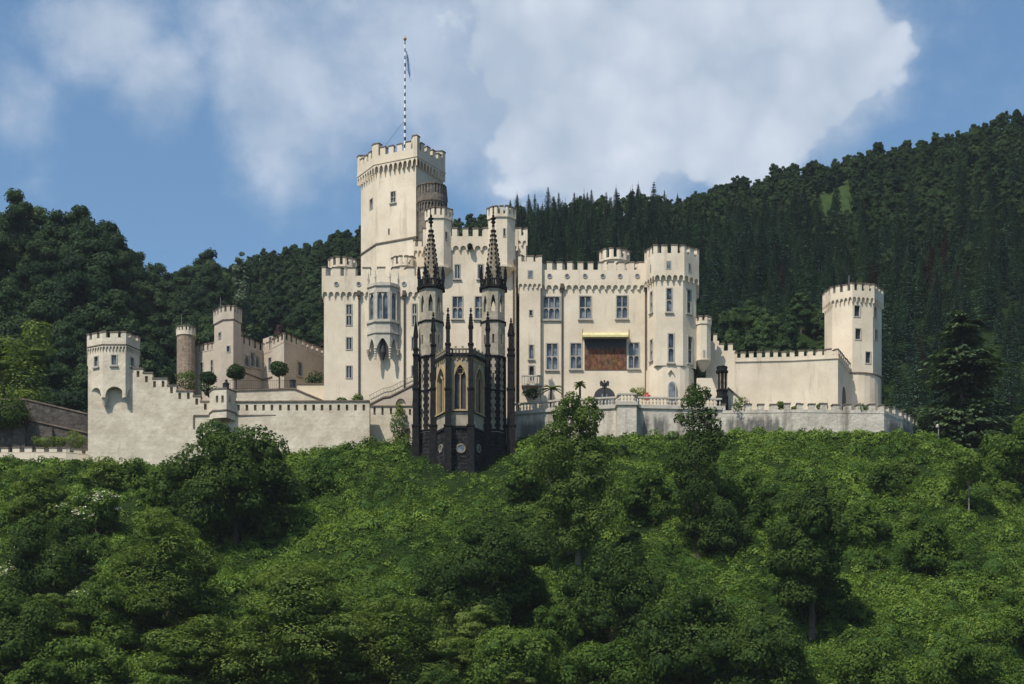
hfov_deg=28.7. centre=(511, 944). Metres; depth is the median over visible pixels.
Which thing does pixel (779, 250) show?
spruce tree
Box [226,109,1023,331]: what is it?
distant leafy woods
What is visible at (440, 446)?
round window
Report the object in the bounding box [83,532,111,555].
shrub
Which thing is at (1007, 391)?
spruce tree
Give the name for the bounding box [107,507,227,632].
acacia tree
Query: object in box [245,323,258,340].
broadleaf tree
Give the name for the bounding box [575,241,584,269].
spruce tree
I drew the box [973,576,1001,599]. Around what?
shrub
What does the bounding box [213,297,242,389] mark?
gate tower
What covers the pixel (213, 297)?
broadleaf tree
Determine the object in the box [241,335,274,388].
gatehouse
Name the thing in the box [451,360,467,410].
window
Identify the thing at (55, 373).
woodland tree
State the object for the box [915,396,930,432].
spruce tree
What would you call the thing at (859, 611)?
shrub
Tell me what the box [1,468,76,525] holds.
bush
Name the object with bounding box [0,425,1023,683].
undergrowth
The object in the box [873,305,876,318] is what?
window
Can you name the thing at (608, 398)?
balustrade
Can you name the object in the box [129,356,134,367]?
window
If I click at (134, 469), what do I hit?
bush
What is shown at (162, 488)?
bush
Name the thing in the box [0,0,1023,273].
sky
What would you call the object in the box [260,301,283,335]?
broadleaf tree
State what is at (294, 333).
broadleaf tree
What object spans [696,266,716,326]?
spruce tree
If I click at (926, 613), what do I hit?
shrub
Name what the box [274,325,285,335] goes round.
bare tree
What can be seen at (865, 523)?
bush
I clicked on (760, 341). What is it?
broadleaf tree
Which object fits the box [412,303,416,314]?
window
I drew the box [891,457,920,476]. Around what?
shrub
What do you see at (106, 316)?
woodland tree
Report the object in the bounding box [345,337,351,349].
window
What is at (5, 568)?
elder bush
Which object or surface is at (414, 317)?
window
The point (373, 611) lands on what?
leafy tree
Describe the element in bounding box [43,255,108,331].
woodland tree
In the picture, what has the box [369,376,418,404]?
outside stair
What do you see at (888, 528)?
shrub
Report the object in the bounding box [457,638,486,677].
leafy tree
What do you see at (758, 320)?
broadleaf tree
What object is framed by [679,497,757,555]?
leafy tree
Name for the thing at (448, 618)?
leafy tree
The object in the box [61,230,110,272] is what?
woodland tree
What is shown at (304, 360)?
gatehouse
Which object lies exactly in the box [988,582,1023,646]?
leafy tree
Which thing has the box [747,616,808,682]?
leafy tree
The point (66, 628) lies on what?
leafy tree
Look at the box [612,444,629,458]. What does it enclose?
shrub
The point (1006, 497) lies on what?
shrub
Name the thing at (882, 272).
spruce tree
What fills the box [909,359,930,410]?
spruce tree
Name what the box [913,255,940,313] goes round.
dying spruce
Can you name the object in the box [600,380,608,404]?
eagle statue
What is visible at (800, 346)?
broadleaf tree
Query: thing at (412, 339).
window
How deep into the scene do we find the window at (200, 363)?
213.73 m
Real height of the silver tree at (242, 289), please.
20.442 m
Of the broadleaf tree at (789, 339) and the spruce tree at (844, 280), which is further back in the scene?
the spruce tree at (844, 280)
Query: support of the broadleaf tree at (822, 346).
on the hillside
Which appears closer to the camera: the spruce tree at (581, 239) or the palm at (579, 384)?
the palm at (579, 384)
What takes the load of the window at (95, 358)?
in the watch tower at (113, 359)
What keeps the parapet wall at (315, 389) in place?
on the court terrace
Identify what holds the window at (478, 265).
in the castle hall
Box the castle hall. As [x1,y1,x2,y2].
[413,205,527,423]
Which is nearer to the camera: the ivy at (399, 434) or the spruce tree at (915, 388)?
the ivy at (399, 434)
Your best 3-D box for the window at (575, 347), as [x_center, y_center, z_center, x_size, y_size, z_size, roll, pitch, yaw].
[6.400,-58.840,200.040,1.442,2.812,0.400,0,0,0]
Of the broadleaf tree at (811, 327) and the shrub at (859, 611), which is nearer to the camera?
the shrub at (859, 611)
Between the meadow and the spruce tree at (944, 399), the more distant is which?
the meadow
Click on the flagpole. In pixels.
(404, 38)
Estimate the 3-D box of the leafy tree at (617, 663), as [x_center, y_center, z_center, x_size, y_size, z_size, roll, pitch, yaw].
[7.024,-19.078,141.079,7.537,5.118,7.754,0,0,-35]
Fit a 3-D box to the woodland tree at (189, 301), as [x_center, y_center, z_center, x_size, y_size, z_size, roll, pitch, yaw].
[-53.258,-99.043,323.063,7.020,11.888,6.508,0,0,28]
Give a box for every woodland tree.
[0,188,50,271]
[0,206,39,272]
[0,216,18,278]
[0,276,29,312]
[0,282,26,318]
[0,290,22,360]
[0,315,59,353]
[0,323,37,361]
[2,347,75,398]
[5,384,46,401]
[12,341,58,381]
[15,260,59,305]
[16,231,59,290]
[20,278,59,328]
[34,282,95,331]
[40,204,112,251]
[40,387,55,404]
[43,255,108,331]
[48,387,87,412]
[50,319,78,352]
[51,329,89,388]
[53,219,119,276]
[54,363,87,408]
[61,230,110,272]
[64,311,95,334]
[66,237,127,291]
[77,289,144,337]
[80,276,129,318]
[95,219,132,271]
[107,239,136,296]
[112,286,131,310]
[123,311,137,327]
[126,299,145,335]
[127,246,150,293]
[128,266,142,307]
[131,279,157,299]
[136,251,158,288]
[136,285,171,335]
[139,342,163,374]
[139,343,173,384]
[141,337,176,383]
[142,324,153,337]
[142,325,176,363]
[146,262,170,282]
[146,332,176,358]
[155,280,187,304]
[155,298,168,312]
[157,348,176,384]
[160,301,191,328]
[163,274,187,284]
[170,276,189,297]
[171,267,192,284]
[171,322,200,344]
[171,356,176,375]
[172,321,198,333]
[181,265,198,279]
[186,293,212,313]
[186,298,201,322]
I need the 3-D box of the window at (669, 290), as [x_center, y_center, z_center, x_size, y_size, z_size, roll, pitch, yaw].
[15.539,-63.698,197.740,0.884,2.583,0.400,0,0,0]
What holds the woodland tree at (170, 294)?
on the hillside
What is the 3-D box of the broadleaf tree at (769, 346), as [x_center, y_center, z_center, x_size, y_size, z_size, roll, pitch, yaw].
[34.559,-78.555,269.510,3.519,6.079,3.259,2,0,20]
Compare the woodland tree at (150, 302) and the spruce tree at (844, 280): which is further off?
the woodland tree at (150, 302)
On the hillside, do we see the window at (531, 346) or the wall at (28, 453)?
the wall at (28, 453)
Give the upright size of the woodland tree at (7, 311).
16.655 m
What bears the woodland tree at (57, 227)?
on the hillside
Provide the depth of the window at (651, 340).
198.85 m
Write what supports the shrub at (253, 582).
on the hillside
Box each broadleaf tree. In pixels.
[184,311,210,325]
[185,263,233,308]
[192,264,203,279]
[193,247,221,267]
[196,315,212,344]
[196,328,213,350]
[198,302,218,315]
[198,317,207,325]
[200,291,228,310]
[201,260,233,298]
[206,259,229,274]
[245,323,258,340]
[249,331,256,339]
[253,327,262,343]
[257,332,267,349]
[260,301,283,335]
[284,306,304,329]
[286,329,303,341]
[293,314,306,335]
[296,332,318,345]
[304,313,312,321]
[305,314,323,331]
[306,319,323,342]
[307,305,323,320]
[308,297,323,315]
[694,365,704,386]
[696,309,713,338]
[711,327,724,350]
[717,311,729,335]
[722,328,738,350]
[726,308,745,335]
[731,330,739,338]
[733,335,744,357]
[739,328,765,357]
[741,292,765,308]
[741,299,761,332]
[741,334,764,357]
[752,308,769,333]
[754,315,780,349]
[756,340,780,356]
[779,321,797,355]
[781,349,797,356]
[784,304,794,320]
[785,314,803,336]
[790,292,815,332]
[796,340,809,355]
[802,309,818,338]
[811,309,824,335]
[811,335,824,349]
[817,342,824,354]
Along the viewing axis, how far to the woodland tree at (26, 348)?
250.24 m
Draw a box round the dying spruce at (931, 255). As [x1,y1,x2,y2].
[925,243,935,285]
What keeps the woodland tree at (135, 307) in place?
on the hillside
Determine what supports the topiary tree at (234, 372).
on the court terrace
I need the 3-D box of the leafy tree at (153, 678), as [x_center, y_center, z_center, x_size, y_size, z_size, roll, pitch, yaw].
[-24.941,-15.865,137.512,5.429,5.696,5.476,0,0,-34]
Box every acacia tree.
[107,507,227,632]
[137,614,257,683]
[209,558,388,683]
[329,596,469,683]
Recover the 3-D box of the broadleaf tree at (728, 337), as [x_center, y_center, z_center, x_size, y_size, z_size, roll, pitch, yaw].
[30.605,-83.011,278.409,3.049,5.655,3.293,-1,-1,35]
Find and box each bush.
[0,511,103,608]
[0,544,47,588]
[0,585,78,683]
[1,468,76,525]
[31,436,52,448]
[44,542,92,582]
[49,436,66,446]
[56,487,122,535]
[65,431,87,448]
[65,575,117,613]
[67,571,156,649]
[77,456,121,493]
[111,457,149,490]
[137,461,188,507]
[174,369,197,389]
[199,381,217,396]
[300,460,335,495]
[305,370,323,382]
[351,393,363,399]
[522,388,539,399]
[618,466,676,521]
[630,387,645,395]
[711,466,782,521]
[732,397,749,409]
[776,401,783,409]
[838,498,886,547]
[855,403,867,409]
[865,462,914,498]
[896,516,967,572]
[913,419,918,433]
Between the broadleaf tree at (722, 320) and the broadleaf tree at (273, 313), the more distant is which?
the broadleaf tree at (273, 313)
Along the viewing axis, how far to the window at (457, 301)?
201.22 m
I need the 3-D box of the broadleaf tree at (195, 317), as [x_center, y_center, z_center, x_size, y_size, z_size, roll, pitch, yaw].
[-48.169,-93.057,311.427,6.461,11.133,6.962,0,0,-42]
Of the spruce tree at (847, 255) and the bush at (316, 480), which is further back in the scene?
the spruce tree at (847, 255)
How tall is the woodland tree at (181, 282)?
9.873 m
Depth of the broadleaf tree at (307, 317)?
316.22 m
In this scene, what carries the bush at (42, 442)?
on the hillside
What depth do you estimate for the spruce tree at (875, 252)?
315.80 m
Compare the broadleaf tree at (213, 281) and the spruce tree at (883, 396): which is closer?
the spruce tree at (883, 396)
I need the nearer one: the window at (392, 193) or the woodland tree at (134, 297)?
the window at (392, 193)
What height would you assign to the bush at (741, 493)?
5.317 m
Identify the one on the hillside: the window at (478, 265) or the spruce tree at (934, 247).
the spruce tree at (934, 247)
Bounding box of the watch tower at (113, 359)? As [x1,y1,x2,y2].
[86,331,140,406]
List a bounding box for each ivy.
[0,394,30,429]
[390,402,406,443]
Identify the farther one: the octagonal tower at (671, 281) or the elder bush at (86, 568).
the octagonal tower at (671, 281)
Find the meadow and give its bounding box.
[812,179,853,216]
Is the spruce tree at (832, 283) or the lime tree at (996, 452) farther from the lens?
the spruce tree at (832, 283)
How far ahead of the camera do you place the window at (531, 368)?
199.75 m
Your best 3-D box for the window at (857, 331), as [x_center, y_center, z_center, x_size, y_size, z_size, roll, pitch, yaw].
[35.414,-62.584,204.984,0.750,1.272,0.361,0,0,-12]
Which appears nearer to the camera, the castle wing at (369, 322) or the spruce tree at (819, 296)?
the castle wing at (369, 322)
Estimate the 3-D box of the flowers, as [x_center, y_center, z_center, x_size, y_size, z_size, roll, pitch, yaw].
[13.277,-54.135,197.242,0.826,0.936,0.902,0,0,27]
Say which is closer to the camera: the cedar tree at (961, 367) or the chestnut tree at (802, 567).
the chestnut tree at (802, 567)
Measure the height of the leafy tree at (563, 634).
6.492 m
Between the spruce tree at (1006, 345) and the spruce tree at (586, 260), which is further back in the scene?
the spruce tree at (586, 260)
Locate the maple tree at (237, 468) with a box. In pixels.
[160,419,309,546]
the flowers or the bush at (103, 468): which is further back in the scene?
the flowers
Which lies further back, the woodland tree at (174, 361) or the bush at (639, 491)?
the woodland tree at (174, 361)
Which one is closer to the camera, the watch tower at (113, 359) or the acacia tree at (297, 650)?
the acacia tree at (297, 650)
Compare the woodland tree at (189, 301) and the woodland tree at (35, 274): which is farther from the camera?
the woodland tree at (189, 301)
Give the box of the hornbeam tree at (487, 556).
[408,511,559,629]
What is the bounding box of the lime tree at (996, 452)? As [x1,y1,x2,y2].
[979,413,1023,492]
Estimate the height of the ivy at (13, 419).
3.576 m
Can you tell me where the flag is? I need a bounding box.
[406,51,410,80]
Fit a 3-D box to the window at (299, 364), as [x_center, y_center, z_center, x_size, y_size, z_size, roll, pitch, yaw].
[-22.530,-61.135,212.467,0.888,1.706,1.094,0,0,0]
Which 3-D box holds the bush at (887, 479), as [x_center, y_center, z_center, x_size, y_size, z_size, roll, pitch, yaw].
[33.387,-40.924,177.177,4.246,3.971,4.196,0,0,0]
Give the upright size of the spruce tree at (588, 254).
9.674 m
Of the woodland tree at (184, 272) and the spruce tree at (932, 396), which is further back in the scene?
the woodland tree at (184, 272)
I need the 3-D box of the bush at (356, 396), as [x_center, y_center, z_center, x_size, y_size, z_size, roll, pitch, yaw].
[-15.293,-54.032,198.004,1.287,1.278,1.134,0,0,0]
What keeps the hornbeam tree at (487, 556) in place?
on the hillside
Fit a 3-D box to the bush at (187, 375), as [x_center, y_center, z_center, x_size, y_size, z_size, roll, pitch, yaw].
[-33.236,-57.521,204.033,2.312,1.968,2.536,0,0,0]
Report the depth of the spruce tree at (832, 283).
307.58 m
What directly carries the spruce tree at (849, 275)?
on the hillside
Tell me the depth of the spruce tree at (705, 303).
292.92 m
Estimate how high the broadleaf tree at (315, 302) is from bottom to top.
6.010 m
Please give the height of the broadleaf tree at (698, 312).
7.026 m
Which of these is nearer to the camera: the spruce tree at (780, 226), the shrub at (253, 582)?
the shrub at (253, 582)
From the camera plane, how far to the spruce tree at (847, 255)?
313.37 m
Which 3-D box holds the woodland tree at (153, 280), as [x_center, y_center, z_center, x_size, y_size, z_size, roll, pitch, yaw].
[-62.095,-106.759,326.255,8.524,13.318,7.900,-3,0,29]
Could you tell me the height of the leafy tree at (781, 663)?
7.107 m
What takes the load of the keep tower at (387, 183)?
on the hillside
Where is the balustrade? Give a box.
[515,393,721,411]
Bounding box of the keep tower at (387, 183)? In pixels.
[357,134,445,275]
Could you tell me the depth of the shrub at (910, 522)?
171.13 m
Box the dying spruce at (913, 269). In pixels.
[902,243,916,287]
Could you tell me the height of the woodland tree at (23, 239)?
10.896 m
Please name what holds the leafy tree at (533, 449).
on the hillside
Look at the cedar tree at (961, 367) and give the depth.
203.88 m
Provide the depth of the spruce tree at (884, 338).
276.14 m
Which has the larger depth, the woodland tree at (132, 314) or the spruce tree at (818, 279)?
the spruce tree at (818, 279)
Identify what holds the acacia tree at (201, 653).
on the hillside
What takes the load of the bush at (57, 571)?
on the hillside
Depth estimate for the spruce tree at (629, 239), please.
332.26 m
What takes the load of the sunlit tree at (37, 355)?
on the hillside
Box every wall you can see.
[0,398,87,453]
[0,446,87,461]
[296,383,323,399]
[370,405,412,444]
[515,402,721,441]
[696,378,742,409]
[706,333,850,409]
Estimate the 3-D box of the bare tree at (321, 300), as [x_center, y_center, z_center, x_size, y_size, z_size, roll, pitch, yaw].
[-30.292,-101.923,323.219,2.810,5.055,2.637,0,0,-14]
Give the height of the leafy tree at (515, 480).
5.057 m
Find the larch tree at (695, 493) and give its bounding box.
[662,382,728,558]
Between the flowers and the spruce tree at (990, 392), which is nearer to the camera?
the flowers
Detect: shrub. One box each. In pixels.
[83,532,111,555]
[111,561,140,583]
[167,507,184,515]
[249,571,275,591]
[340,573,355,587]
[499,510,528,524]
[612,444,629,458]
[615,530,640,548]
[737,507,761,530]
[770,583,778,595]
[841,596,875,619]
[868,554,886,568]
[875,520,892,540]
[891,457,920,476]
[904,515,921,529]
[920,608,936,618]
[942,487,959,499]
[948,466,963,475]
[953,532,972,543]
[962,495,982,507]
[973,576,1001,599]
[994,481,1021,497]
[999,491,1016,504]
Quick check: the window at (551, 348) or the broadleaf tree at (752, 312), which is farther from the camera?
the broadleaf tree at (752, 312)
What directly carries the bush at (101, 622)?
on the hillside
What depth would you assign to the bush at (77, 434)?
199.85 m
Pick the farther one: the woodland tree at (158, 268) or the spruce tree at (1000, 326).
the woodland tree at (158, 268)
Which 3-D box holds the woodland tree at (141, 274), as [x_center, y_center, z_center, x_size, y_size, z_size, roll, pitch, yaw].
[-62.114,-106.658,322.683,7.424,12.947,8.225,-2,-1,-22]
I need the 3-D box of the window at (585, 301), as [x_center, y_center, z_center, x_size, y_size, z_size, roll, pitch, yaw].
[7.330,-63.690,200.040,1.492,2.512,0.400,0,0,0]
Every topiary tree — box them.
[199,371,217,389]
[226,363,245,389]
[269,361,288,387]
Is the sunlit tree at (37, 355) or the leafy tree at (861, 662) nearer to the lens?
the leafy tree at (861, 662)
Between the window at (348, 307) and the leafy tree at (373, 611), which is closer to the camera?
the leafy tree at (373, 611)
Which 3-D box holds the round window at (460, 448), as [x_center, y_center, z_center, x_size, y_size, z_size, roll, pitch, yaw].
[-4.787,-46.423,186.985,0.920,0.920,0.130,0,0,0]
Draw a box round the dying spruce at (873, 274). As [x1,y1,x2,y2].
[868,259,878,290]
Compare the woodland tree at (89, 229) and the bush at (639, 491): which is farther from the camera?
the woodland tree at (89, 229)
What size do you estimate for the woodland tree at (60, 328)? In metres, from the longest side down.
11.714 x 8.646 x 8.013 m
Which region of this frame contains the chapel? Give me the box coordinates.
[411,211,515,473]
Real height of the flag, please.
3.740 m
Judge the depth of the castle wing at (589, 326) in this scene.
200.00 m
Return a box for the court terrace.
[223,379,321,400]
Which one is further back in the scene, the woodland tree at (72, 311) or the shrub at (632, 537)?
the woodland tree at (72, 311)
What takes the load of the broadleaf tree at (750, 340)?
on the hillside
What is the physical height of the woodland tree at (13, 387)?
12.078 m
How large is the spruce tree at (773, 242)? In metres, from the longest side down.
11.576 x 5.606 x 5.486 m
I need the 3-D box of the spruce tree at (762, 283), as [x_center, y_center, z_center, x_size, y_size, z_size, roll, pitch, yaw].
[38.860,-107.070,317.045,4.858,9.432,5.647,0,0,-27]
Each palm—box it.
[539,385,561,405]
[574,381,585,404]
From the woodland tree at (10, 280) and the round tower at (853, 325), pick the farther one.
the woodland tree at (10, 280)
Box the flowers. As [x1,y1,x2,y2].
[644,392,650,400]
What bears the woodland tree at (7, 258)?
on the hillside
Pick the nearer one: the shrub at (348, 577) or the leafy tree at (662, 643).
the leafy tree at (662, 643)
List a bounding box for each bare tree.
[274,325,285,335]
[315,342,323,348]
[318,298,323,310]
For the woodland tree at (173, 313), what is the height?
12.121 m
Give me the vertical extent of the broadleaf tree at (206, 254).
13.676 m
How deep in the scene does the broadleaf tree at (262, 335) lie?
304.85 m
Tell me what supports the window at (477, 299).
in the castle hall
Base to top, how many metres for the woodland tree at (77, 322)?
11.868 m
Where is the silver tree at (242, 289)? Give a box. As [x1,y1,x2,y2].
[230,252,253,337]
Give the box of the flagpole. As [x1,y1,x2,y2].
[385,36,406,149]
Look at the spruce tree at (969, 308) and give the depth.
292.61 m
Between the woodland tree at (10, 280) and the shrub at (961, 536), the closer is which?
the shrub at (961, 536)
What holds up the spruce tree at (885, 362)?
on the hillside
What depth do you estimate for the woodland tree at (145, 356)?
263.59 m
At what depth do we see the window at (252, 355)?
213.99 m
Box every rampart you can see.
[88,368,369,465]
[721,403,918,434]
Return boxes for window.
[92,355,99,368]
[109,354,117,366]
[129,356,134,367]
[198,362,202,375]
[210,359,213,372]
[226,345,229,352]
[243,354,251,368]
[249,351,256,368]
[255,355,261,369]
[268,356,271,370]
[269,336,271,349]
[297,360,303,378]
[345,304,351,314]
[345,315,351,325]
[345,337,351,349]
[345,365,351,378]
[369,197,372,210]
[389,190,396,204]
[411,336,413,349]
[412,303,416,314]
[412,314,416,325]
[435,364,444,416]
[439,444,442,452]
[451,296,463,319]
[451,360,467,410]
[453,264,461,279]
[456,443,465,452]
[473,296,485,319]
[474,364,485,416]
[476,264,483,279]
[476,444,480,452]
[528,344,534,360]
[528,365,534,381]
[529,309,532,316]
[542,296,560,320]
[545,343,558,370]
[569,342,582,370]
[578,295,592,320]
[615,295,628,319]
[627,342,640,369]
[648,290,652,314]
[648,338,652,362]
[665,287,673,313]
[666,261,670,268]
[667,333,675,363]
[686,288,692,315]
[687,335,693,365]
[853,304,860,316]
[854,327,861,339]
[865,351,870,363]
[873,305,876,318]
[874,328,877,341]
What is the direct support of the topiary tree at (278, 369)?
on the court terrace
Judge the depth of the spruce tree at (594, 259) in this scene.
313.86 m
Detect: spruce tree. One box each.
[540,239,549,269]
[556,245,566,269]
[573,232,590,268]
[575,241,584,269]
[581,246,588,269]
[584,239,593,267]
[592,251,598,269]
[610,234,616,256]
[625,229,638,264]
[628,239,637,268]
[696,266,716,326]
[697,254,716,313]
[698,281,718,331]
[716,280,732,327]
[737,282,749,334]
[745,246,768,293]
[746,233,769,293]
[749,227,768,284]
[764,225,782,281]
[764,283,784,328]
[767,234,786,278]
[769,211,793,266]
[778,250,790,291]
[808,274,820,308]
[810,273,822,306]
[815,265,826,319]
[827,264,837,287]
[837,248,856,290]
[840,272,848,291]
[846,261,853,289]
[859,251,870,283]
[862,232,883,288]
[876,261,894,305]
[878,273,892,321]
[880,271,898,336]
[881,372,888,394]
[881,381,887,405]
[882,317,895,381]
[882,333,893,375]
[883,350,914,414]
[898,380,915,417]
[901,348,926,415]
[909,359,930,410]
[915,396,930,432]
[925,229,943,281]
[925,382,941,432]
[929,368,948,401]
[940,392,947,411]
[961,296,982,337]
[966,298,984,344]
[972,383,992,415]
[977,325,984,355]
[986,301,1009,344]
[988,376,1001,420]
[992,380,1006,444]
[993,331,1017,381]
[994,346,1019,419]
[997,310,1022,355]
[1005,406,1023,463]
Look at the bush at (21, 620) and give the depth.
144.30 m
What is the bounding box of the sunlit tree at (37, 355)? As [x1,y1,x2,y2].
[0,320,55,403]
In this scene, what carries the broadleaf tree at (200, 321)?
on the hillside
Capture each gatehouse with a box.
[195,342,213,400]
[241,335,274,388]
[272,332,323,388]
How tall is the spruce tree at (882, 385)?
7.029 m
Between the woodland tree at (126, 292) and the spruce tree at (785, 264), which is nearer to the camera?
the woodland tree at (126, 292)
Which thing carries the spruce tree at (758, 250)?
on the hillside
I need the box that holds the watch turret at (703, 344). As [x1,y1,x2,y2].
[696,315,711,371]
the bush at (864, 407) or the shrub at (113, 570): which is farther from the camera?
the bush at (864, 407)
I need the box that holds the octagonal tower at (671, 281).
[644,244,699,404]
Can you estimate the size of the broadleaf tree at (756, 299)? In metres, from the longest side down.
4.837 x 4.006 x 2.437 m
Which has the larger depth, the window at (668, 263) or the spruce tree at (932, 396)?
the spruce tree at (932, 396)
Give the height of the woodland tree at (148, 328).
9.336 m
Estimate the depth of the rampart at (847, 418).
196.03 m
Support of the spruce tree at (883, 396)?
on the hillside
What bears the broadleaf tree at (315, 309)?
on the hillside
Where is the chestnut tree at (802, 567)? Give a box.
[765,481,851,640]
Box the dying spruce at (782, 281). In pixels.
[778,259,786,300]
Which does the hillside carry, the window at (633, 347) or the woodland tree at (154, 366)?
the woodland tree at (154, 366)
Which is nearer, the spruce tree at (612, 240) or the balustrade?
the balustrade
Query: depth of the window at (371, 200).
219.55 m
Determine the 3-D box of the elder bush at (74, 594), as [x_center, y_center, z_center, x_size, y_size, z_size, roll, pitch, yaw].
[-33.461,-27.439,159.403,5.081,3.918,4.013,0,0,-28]
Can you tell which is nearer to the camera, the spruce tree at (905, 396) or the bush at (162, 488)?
the bush at (162, 488)
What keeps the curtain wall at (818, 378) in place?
on the hillside
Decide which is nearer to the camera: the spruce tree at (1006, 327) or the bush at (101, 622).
the bush at (101, 622)
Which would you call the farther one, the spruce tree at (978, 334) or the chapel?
the spruce tree at (978, 334)
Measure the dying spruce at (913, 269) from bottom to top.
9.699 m
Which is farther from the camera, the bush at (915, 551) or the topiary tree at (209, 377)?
the topiary tree at (209, 377)
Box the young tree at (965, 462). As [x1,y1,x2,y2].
[949,448,994,511]
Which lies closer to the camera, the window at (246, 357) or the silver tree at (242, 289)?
the window at (246, 357)
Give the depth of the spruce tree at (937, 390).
271.71 m
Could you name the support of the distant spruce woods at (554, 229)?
on the hillside
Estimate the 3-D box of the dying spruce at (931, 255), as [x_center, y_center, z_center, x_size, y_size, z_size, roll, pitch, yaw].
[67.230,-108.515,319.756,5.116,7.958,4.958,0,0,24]
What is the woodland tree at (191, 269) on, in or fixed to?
on the hillside
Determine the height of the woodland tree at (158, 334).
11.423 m
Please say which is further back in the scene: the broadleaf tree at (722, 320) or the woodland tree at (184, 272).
the woodland tree at (184, 272)
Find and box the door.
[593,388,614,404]
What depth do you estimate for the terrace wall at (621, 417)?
195.77 m
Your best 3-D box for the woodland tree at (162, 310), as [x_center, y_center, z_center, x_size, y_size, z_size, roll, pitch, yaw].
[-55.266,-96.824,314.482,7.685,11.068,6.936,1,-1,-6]
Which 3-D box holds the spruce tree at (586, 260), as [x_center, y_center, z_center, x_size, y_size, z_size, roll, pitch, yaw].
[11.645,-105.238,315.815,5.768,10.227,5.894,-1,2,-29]
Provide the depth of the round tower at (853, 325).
205.10 m
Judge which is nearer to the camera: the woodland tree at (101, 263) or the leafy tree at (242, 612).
the leafy tree at (242, 612)
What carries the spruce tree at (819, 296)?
on the hillside
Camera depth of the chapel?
191.04 m
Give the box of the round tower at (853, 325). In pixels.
[822,282,883,409]
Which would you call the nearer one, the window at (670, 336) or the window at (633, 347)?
the window at (670, 336)
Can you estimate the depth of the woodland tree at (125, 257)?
300.93 m
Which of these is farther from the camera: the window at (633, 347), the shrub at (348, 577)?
the window at (633, 347)
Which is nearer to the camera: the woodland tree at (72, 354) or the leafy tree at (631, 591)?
the leafy tree at (631, 591)
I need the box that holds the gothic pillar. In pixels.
[716,365,727,409]
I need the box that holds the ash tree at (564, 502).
[528,391,624,564]
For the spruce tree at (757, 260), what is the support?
on the hillside
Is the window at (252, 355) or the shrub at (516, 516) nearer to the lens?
the shrub at (516, 516)
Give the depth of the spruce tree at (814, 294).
300.25 m
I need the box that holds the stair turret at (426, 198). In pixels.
[416,182,447,240]
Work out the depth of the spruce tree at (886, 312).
294.14 m
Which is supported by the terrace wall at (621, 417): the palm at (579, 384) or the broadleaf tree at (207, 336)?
the palm at (579, 384)
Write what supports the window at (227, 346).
in the gate tower at (227, 326)
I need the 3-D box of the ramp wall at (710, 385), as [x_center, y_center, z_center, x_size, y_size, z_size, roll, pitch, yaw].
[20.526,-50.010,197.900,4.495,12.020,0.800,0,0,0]
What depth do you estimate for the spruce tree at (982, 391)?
264.82 m
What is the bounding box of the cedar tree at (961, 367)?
[899,310,1023,469]
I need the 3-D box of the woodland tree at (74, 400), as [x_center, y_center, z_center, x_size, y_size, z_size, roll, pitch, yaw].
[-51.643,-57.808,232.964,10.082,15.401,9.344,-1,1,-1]
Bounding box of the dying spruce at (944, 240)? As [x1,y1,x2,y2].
[939,227,951,273]
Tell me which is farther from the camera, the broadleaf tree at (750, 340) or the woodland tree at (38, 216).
the woodland tree at (38, 216)
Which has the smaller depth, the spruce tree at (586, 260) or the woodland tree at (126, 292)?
the woodland tree at (126, 292)
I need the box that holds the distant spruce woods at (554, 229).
[504,147,1023,274]
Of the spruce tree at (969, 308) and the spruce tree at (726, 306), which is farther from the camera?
the spruce tree at (726, 306)
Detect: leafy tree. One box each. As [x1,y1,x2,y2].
[3,659,66,683]
[18,634,135,683]
[28,593,88,645]
[132,672,182,683]
[218,605,283,664]
[242,656,311,683]
[347,602,410,661]
[415,669,463,683]
[432,584,503,648]
[448,604,498,674]
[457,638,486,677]
[458,624,566,683]
[499,451,551,501]
[499,567,550,616]
[499,672,537,683]
[517,446,575,493]
[519,604,583,677]
[548,539,670,651]
[550,637,677,683]
[624,577,755,683]
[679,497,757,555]
[688,610,819,683]
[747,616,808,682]
[831,637,907,683]
[914,634,1013,683]
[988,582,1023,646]
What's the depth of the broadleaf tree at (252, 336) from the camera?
308.81 m
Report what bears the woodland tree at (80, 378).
on the hillside
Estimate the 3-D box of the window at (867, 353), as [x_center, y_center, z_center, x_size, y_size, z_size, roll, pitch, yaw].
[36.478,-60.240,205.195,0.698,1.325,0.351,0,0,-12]
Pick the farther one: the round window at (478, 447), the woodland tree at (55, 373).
the woodland tree at (55, 373)
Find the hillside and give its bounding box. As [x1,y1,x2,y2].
[0,127,1023,683]
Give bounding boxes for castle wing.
[321,255,423,404]
[517,247,646,410]
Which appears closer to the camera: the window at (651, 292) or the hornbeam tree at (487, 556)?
the hornbeam tree at (487, 556)
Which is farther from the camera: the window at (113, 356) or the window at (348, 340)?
the window at (348, 340)
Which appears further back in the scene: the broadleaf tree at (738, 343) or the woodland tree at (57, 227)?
the woodland tree at (57, 227)
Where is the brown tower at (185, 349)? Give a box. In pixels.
[175,314,196,394]
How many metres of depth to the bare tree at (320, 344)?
287.55 m
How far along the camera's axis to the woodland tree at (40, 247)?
289.31 m
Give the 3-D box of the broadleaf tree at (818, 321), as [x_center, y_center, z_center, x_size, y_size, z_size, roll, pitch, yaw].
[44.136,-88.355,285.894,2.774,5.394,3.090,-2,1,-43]
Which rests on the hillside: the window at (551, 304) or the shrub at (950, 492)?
the shrub at (950, 492)

